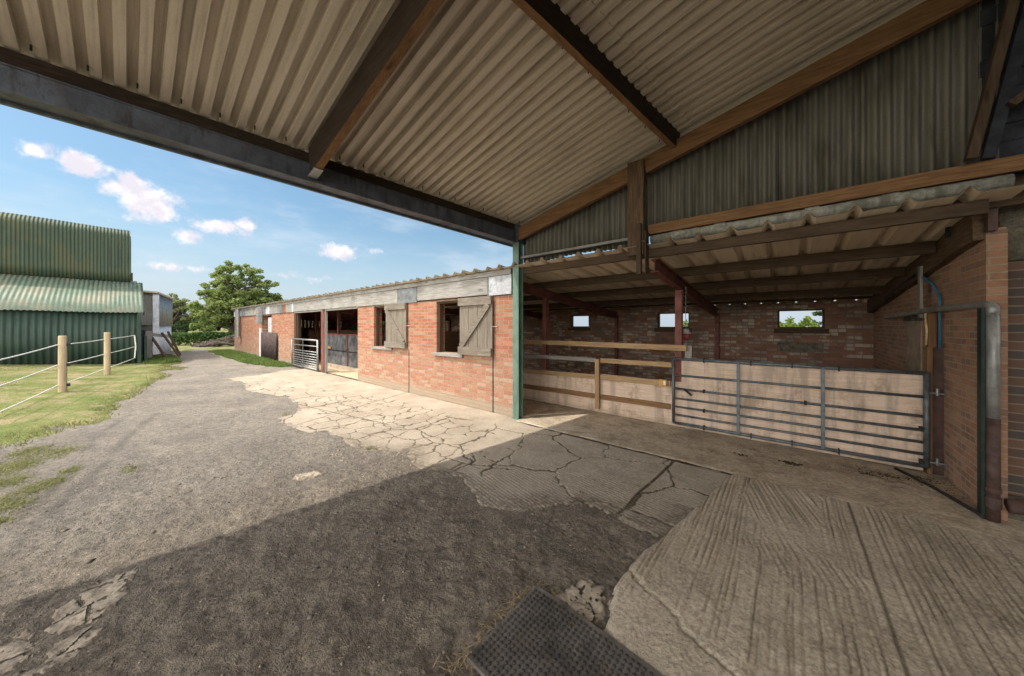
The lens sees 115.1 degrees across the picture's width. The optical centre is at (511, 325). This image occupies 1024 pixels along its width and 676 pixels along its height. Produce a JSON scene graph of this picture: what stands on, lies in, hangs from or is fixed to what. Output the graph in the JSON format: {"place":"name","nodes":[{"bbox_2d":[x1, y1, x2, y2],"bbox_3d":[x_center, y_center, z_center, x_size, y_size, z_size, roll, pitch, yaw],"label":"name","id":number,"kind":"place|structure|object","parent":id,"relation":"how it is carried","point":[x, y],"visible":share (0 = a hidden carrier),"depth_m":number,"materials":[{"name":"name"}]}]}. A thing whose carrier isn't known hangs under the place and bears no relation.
{"place":"outdoors","nodes":[
{"label":"outdoors","id":0,"kind":"place"},
{"bbox_2d":[170,339,234,351],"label":"grass","id":1,"kind":"structure","parent":0,"point":[182,347],"depth_m":22.26,"materials":[{"name":"plant"}]},
{"bbox_2d":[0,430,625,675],"bbox_3d":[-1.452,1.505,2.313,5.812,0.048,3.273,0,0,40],"label":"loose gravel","id":2,"kind":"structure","parent":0,"point":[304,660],"depth_m":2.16,"materials":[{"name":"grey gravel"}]},
{"bbox_2d":[0,349,847,675],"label":"ground","id":3,"kind":"structure","parent":0,"point":[194,409],"depth_m":2.22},
{"bbox_2d":[0,630,36,674],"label":"concrete patch","id":4,"kind":"object","parent":3,"relation":"on","point":[11,650],"visible":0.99,"depth_m":1.51,"materials":[{"name":"grey concrete"}]},
{"bbox_2d":[23,624,105,675],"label":"concrete patch","id":5,"kind":"object","parent":3,"relation":"on","point":[85,640],"visible":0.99,"depth_m":1.52,"materials":[{"name":"grey concrete"}]},
{"bbox_2d":[0,332,136,411],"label":"paddock fence","id":6,"kind":"object","parent":3,"relation":"on","point":[62,365],"visible":0.98,"depth_m":7.09,"materials":[{"name":"brown wood"}]},
{"bbox_2d":[0,212,144,364],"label":"green barn","id":7,"kind":"structure","parent":3,"relation":"on","point":[74,282],"depth_m":12.33,"materials":[{"name":"metal"}]},
{"bbox_2d":[44,567,138,635],"bbox_3d":[-2.286,1.513,1.791,0.440,0.040,0.336,0,0,40],"label":"concrete patch","id":8,"kind":"object","parent":3,"relation":"on","point":[98,607],"visible":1,"depth_m":1.75,"materials":[{"name":"grey concrete"}]},
{"bbox_2d":[0,362,188,448],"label":"grass","id":9,"kind":"structure","parent":3,"relation":"on","point":[24,422],"depth_m":6.87,"materials":[{"name":"green plant"}]},
{"bbox_2d":[143,335,146,361],"bbox_3d":[-15.196,0.960,13.469,1.400,1.120,0.080,0,0,40],"label":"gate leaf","id":10,"kind":"object","parent":9,"relation":"on","point":[144,347],"visible":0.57,"depth_m":13.04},
{"bbox_2d":[141,353,182,363],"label":"shade grass tufts","id":11,"kind":"object","parent":9,"relation":"on","point":[161,359],"visible":0.84,"depth_m":13.52,"materials":[{"name":"green plant"}]},
{"bbox_2d":[145,331,151,357],"bbox_3d":[-15.954,0.875,14.279,0.214,1.350,0.209,0,0,40],"label":"gatepost","id":12,"kind":"object","parent":3,"relation":"on","point":[148,334],"visible":0.55,"depth_m":14.23,"materials":[{"name":"grey wood"}]},
{"bbox_2d":[141,290,175,354],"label":"white shed","id":13,"kind":"structure","parent":3,"relation":"on","point":[158,313],"depth_m":16.58,"materials":[{"name":"paint"}]},
{"bbox_2d":[152,331,180,357],"bbox_3d":[-15.519,0.827,14.666,0.768,1.175,0.904,0,0,16],"label":"wooden frame","id":14,"kind":"object","parent":3,"relation":"on","point":[175,349],"visible":0.88,"depth_m":14.68,"materials":[{"name":"brown wood"}]},
{"bbox_2d":[0,411,377,523],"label":"grass clumps","id":15,"kind":"object","parent":3,"relation":"on","point":[29,464],"visible":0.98,"depth_m":3.33,"materials":[{"name":"green plant"}]},
{"bbox_2d":[171,331,234,344],"bbox_3d":[-19.645,0.968,31.613,1.832,1.187,29.198,0,0,40],"label":"hedge","id":16,"kind":"object","parent":3,"relation":"on","point":[187,337],"visible":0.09,"depth_m":25.18,"materials":[{"name":"green plant"}]},
{"bbox_2d":[190,335,234,346],"bbox_3d":[-20.266,1.100,24.820,1.433,0.940,6.106,0,0,40],"label":"brushwood heap","id":17,"kind":"object","parent":3,"relation":"on","point":[218,342],"visible":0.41,"depth_m":23.52,"materials":[{"name":"brown wood"}]},
{"bbox_2d":[207,348,293,366],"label":"grass edge tufts","id":18,"kind":"object","parent":3,"relation":"on","point":[244,357],"visible":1,"depth_m":14.00,"materials":[{"name":"green plant"}]},
{"bbox_2d":[0,436,585,675],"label":"scattered stones","id":19,"kind":"object","parent":3,"relation":"on","point":[310,616],"visible":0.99,"depth_m":2.22,"materials":[{"name":"grey stone"}]},
{"bbox_2d":[293,471,324,480],"bbox_3d":[-2.040,1.504,3.281,0.288,0.032,0.193,0,0,-28],"label":"concrete patch","id":20,"kind":"object","parent":3,"relation":"on","point":[306,476],"visible":1,"depth_m":3.25,"materials":[{"name":"beige concrete"}]},
{"bbox_2d":[324,444,411,479],"bbox_3d":[-1.709,1.504,3.797,1.330,0.033,0.609,0,0,40],"label":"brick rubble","id":21,"kind":"object","parent":3,"relation":"on","point":[399,453],"visible":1,"depth_m":3.79,"materials":[{"name":"brown brick"}]},
{"bbox_2d":[0,0,1023,419],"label":"open barn","id":22,"kind":"structure","parent":3,"relation":"on","point":[532,130],"depth_m":2.81,"materials":[{"name":"metal"}]},
{"bbox_2d":[467,585,663,675],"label":"rubber mat","id":23,"kind":"object","parent":3,"relation":"on","point":[538,631],"visible":1,"depth_m":1.49,"materials":[{"name":"black rubber"}]},
{"bbox_2d":[554,579,606,623],"bbox_3d":[0.368,1.495,1.753,0.403,0.033,0.266,0,0,-34],"label":"concrete patch","id":24,"kind":"object","parent":3,"relation":"on","point":[592,589],"visible":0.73,"depth_m":1.77,"materials":[{"name":"grey concrete"}]},
{"bbox_2d":[219,403,993,675],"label":"loose straw","id":25,"kind":"object","parent":3,"relation":"on","point":[478,635],"visible":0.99,"depth_m":1.85,"materials":[{"name":"beige plant"}]},
{"bbox_2d":[0,104,856,325],"label":"sky","id":26,"kind":"structure","parent":0,"point":[184,217],"materials":[{"name":"blue"}]},
{"bbox_2d":[301,348,558,417],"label":"stable floor","id":27,"kind":"structure","parent":0,"point":[531,409],"depth_m":6.59,"materials":[{"name":"beige concrete"}]},
{"bbox_2d":[328,363,357,372],"bbox_3d":[-5.377,1.450,11.017,4.370,0.120,0.300,0,0,40],"label":"doorstep","id":28,"kind":"object","parent":27,"relation":"on","point":[343,367],"visible":0.36,"depth_m":11.17,"materials":[{"name":"beige concrete"}]},
{"bbox_2d":[328,333,357,367],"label":"metal doors","id":29,"kind":"structure","parent":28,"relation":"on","point":[342,349],"depth_m":11.39,"materials":[{"name":"grey metal"}]},
{"bbox_2d":[231,184,1023,520],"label":"stable block","id":30,"kind":"structure","parent":27,"relation":"on","point":[445,338],"depth_m":5.50,"materials":[{"name":"brick"}]},
{"bbox_2d":[261,332,276,359],"bbox_3d":[-10.710,0.860,14.288,2.205,1.160,0.084,0,0,40],"label":"half door","id":31,"kind":"structure","parent":30,"relation":"in","point":[268,339],"depth_m":14.03,"materials":[{"name":"brown wood"}]},
{"bbox_2d":[291,338,318,370],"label":"stable gate","id":32,"kind":"structure","parent":30,"relation":"attached to","point":[316,354],"depth_m":11.26,"materials":[{"name":"silver metal"}]},
{"bbox_2d":[376,306,383,345],"bbox_3d":[-3.167,0.010,8.170,0.880,1.020,0.080,0,0,40],"label":"window frame","id":33,"kind":"structure","parent":30,"relation":"in","point":[377,308],"depth_m":8.42,"materials":[{"name":"brown wood"}]},
{"bbox_2d":[439,300,457,350],"bbox_3d":[-1.173,0.010,6.486,0.840,1.020,0.080,0,0,40],"label":"window frame","id":34,"kind":"structure","parent":30,"relation":"in","point":[444,302],"depth_m":6.72,"materials":[{"name":"brown wood"}]},
{"bbox_2d":[568,315,590,330],"bbox_3d":[2.076,-0.095,9.869,0.760,0.470,0.200,0,0,40],"label":"window frame","id":35,"kind":"structure","parent":30,"relation":"in","point":[572,328],"depth_m":9.89,"materials":[{"name":"brown wood"}]},
{"bbox_2d":[654,312,691,331],"bbox_3d":[4.066,-0.095,8.189,0.870,0.490,0.200,0,0,40],"label":"window frame","id":36,"kind":"structure","parent":30,"relation":"in","point":[659,329],"depth_m":8.22,"materials":[{"name":"brown wood"}]},
{"bbox_2d":[683,299,690,339],"bbox_3d":[2.629,-0.040,4.913,0.139,1.120,0.139,0,0,40],"label":"hanging lamp","id":37,"kind":"object","parent":30,"relation":"hanging from","point":[686,334],"visible":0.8,"depth_m":4.88,"materials":[{"name":"red plastic"}]},
{"bbox_2d":[774,309,828,333],"bbox_3d":[5.891,-0.095,6.648,0.837,0.490,0.200,0,0,40],"label":"window frame","id":38,"kind":"structure","parent":30,"relation":"in","point":[812,330],"depth_m":6.53,"materials":[{"name":"brown wood"}]},
{"bbox_2d":[650,174,1014,243],"bbox_3d":[2.650,-1.049,3.155,2.501,0.119,0.119,0,0,40],"label":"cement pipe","id":39,"kind":"object","parent":30,"relation":"on","point":[941,191],"visible":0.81,"depth_m":2.82,"materials":[{"name":"grey concrete"}]},
{"bbox_2d":[884,266,1023,522],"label":"metal frame","id":40,"kind":"object","parent":30,"relation":"attached to","point":[992,498],"visible":1,"depth_m":2.46,"materials":[{"name":"grey metal"}]},
{"bbox_2d":[226,369,730,536],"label":"concrete paving","id":41,"kind":"structure","parent":0,"point":[500,461],"depth_m":3.85,"materials":[{"name":"beige concrete"}]},
{"bbox_2d":[181,326,807,337],"bbox_3d":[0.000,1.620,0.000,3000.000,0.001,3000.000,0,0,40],"label":"field","id":42,"kind":"structure","parent":0,"point":[222,330],"depth_m":117.13,"materials":[{"name":"green plant"}]},
{"bbox_2d":[171,320,188,341],"bbox_3d":[-30.178,0.550,29.301,1.989,2.154,1.808,0,0,40],"label":"round bush","id":43,"kind":"object","parent":42,"relation":"on","point":[179,327],"visible":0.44,"depth_m":29.32,"materials":[{"name":"green plant"}]},
{"bbox_2d":[168,293,194,324],"bbox_3d":[-32.030,-0.771,30.328,3.058,4.756,4.766,0,0,40],"label":"young tree","id":44,"kind":"object","parent":42,"relation":"on","point":[182,305],"visible":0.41,"depth_m":30.61,"materials":[{"name":"green plant"}]},
{"bbox_2d":[187,260,283,340],"bbox_3d":[-23.440,-1.979,28.788,5.306,7.192,7.763,0,0,40],"label":"tree","id":45,"kind":"object","parent":42,"relation":"on","point":[227,295],"visible":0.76,"depth_m":26.95,"materials":[{"name":"green plant"}]},
{"bbox_2d":[141,314,383,330],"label":"treeline","id":46,"kind":"object","parent":42,"relation":"on","point":[195,320],"depth_m":103.00,"materials":[{"name":"green plant"}]},
{"bbox_2d":[780,316,798,326],"bbox_3d":[8.507,0.637,10.356,1.200,1.937,0.993,0,0,40],"label":"garden shrub","id":47,"kind":"object","parent":42,"relation":"on","point":[789,323],"visible":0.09,"depth_m":10.16,"materials":[{"name":"green plant"}]},
{"bbox_2d":[796,316,818,326],"bbox_3d":[9.481,0.631,10.590,1.101,1.958,0.932,0,0,12],"label":"garden shrub","id":48,"kind":"object","parent":42,"relation":"on","point":[806,321],"visible":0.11,"depth_m":10.43,"materials":[{"name":"green plant"}]},
{"bbox_2d":[809,311,821,326],"bbox_3d":[16.567,0.190,14.912,4.871,2.860,2.691,0,0,40],"label":"garden tree","id":49,"kind":"object","parent":42,"relation":"on","point":[818,313],"visible":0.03,"depth_m":16.06,"materials":[{"name":"green plant"}]},
{"bbox_2d":[517,405,1023,543],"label":"concrete strip","id":50,"kind":"object","parent":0,"point":[824,479],"visible":0.62,"depth_m":3.44,"materials":[{"name":"grey concrete"}]},
{"bbox_2d":[523,339,692,429],"bbox_3d":[0.823,0.883,6.122,4.561,1.233,0.134,0,0,40],"label":"rail fence","id":51,"kind":"object","parent":50,"relation":"on","point":[647,399],"visible":0.74,"depth_m":5.47,"materials":[{"name":"yellow wood"}]},
{"bbox_2d":[659,379,666,386],"bbox_3d":[2.255,0.850,4.864,0.110,0.100,0.047,0,0,40],"label":"energiser box","id":52,"kind":"object","parent":51,"relation":"attached to","point":[662,382],"visible":1,"depth_m":4.86,"materials":[{"name":"yellow plastic"}]},
{"bbox_2d":[580,430,964,498],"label":"dung crumbs","id":53,"kind":"object","parent":50,"relation":"on","point":[795,464],"visible":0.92,"depth_m":3.28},
{"bbox_2d":[926,307,946,475],"bbox_3d":[4.296,0.650,3.314,0.130,1.700,0.292,0,0,40],"label":"gate post","id":54,"kind":"object","parent":50,"relation":"on","point":[934,361],"visible":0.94,"depth_m":3.26,"materials":[{"name":"brown metal"}]},
{"bbox_2d":[672,357,930,470],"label":"field gate","id":55,"kind":"structure","parent":54,"relation":"attached to","point":[883,416],"depth_m":3.81,"materials":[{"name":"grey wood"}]},
{"bbox_2d":[924,313,927,344],"bbox_3d":[4.349,0.020,3.413,0.028,0.363,0.055,0,0,26],"label":"foam strip","id":56,"kind":"object","parent":54,"relation":"attached to","point":[926,326],"visible":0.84,"depth_m":3.41,"materials":[{"name":"beige plastic"}]},
{"bbox_2d":[915,271,941,347],"bbox_3d":[4.383,-0.195,3.428,0.024,0.830,0.481,0,0,33],"label":"water pipe","id":57,"kind":"object","parent":54,"relation":"attached to","point":[939,313],"visible":0.88,"depth_m":3.24,"materials":[{"name":"blue plastic"}]},
{"bbox_2d":[894,467,985,518],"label":"curb","id":58,"kind":"structure","parent":50,"relation":"on","point":[968,507],"depth_m":2.84,"materials":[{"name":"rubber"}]},
{"bbox_2d":[604,474,1023,675],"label":"concrete slab","id":59,"kind":"structure","parent":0,"point":[737,575],"depth_m":1.79,"materials":[{"name":"grey concrete"}]}
]}

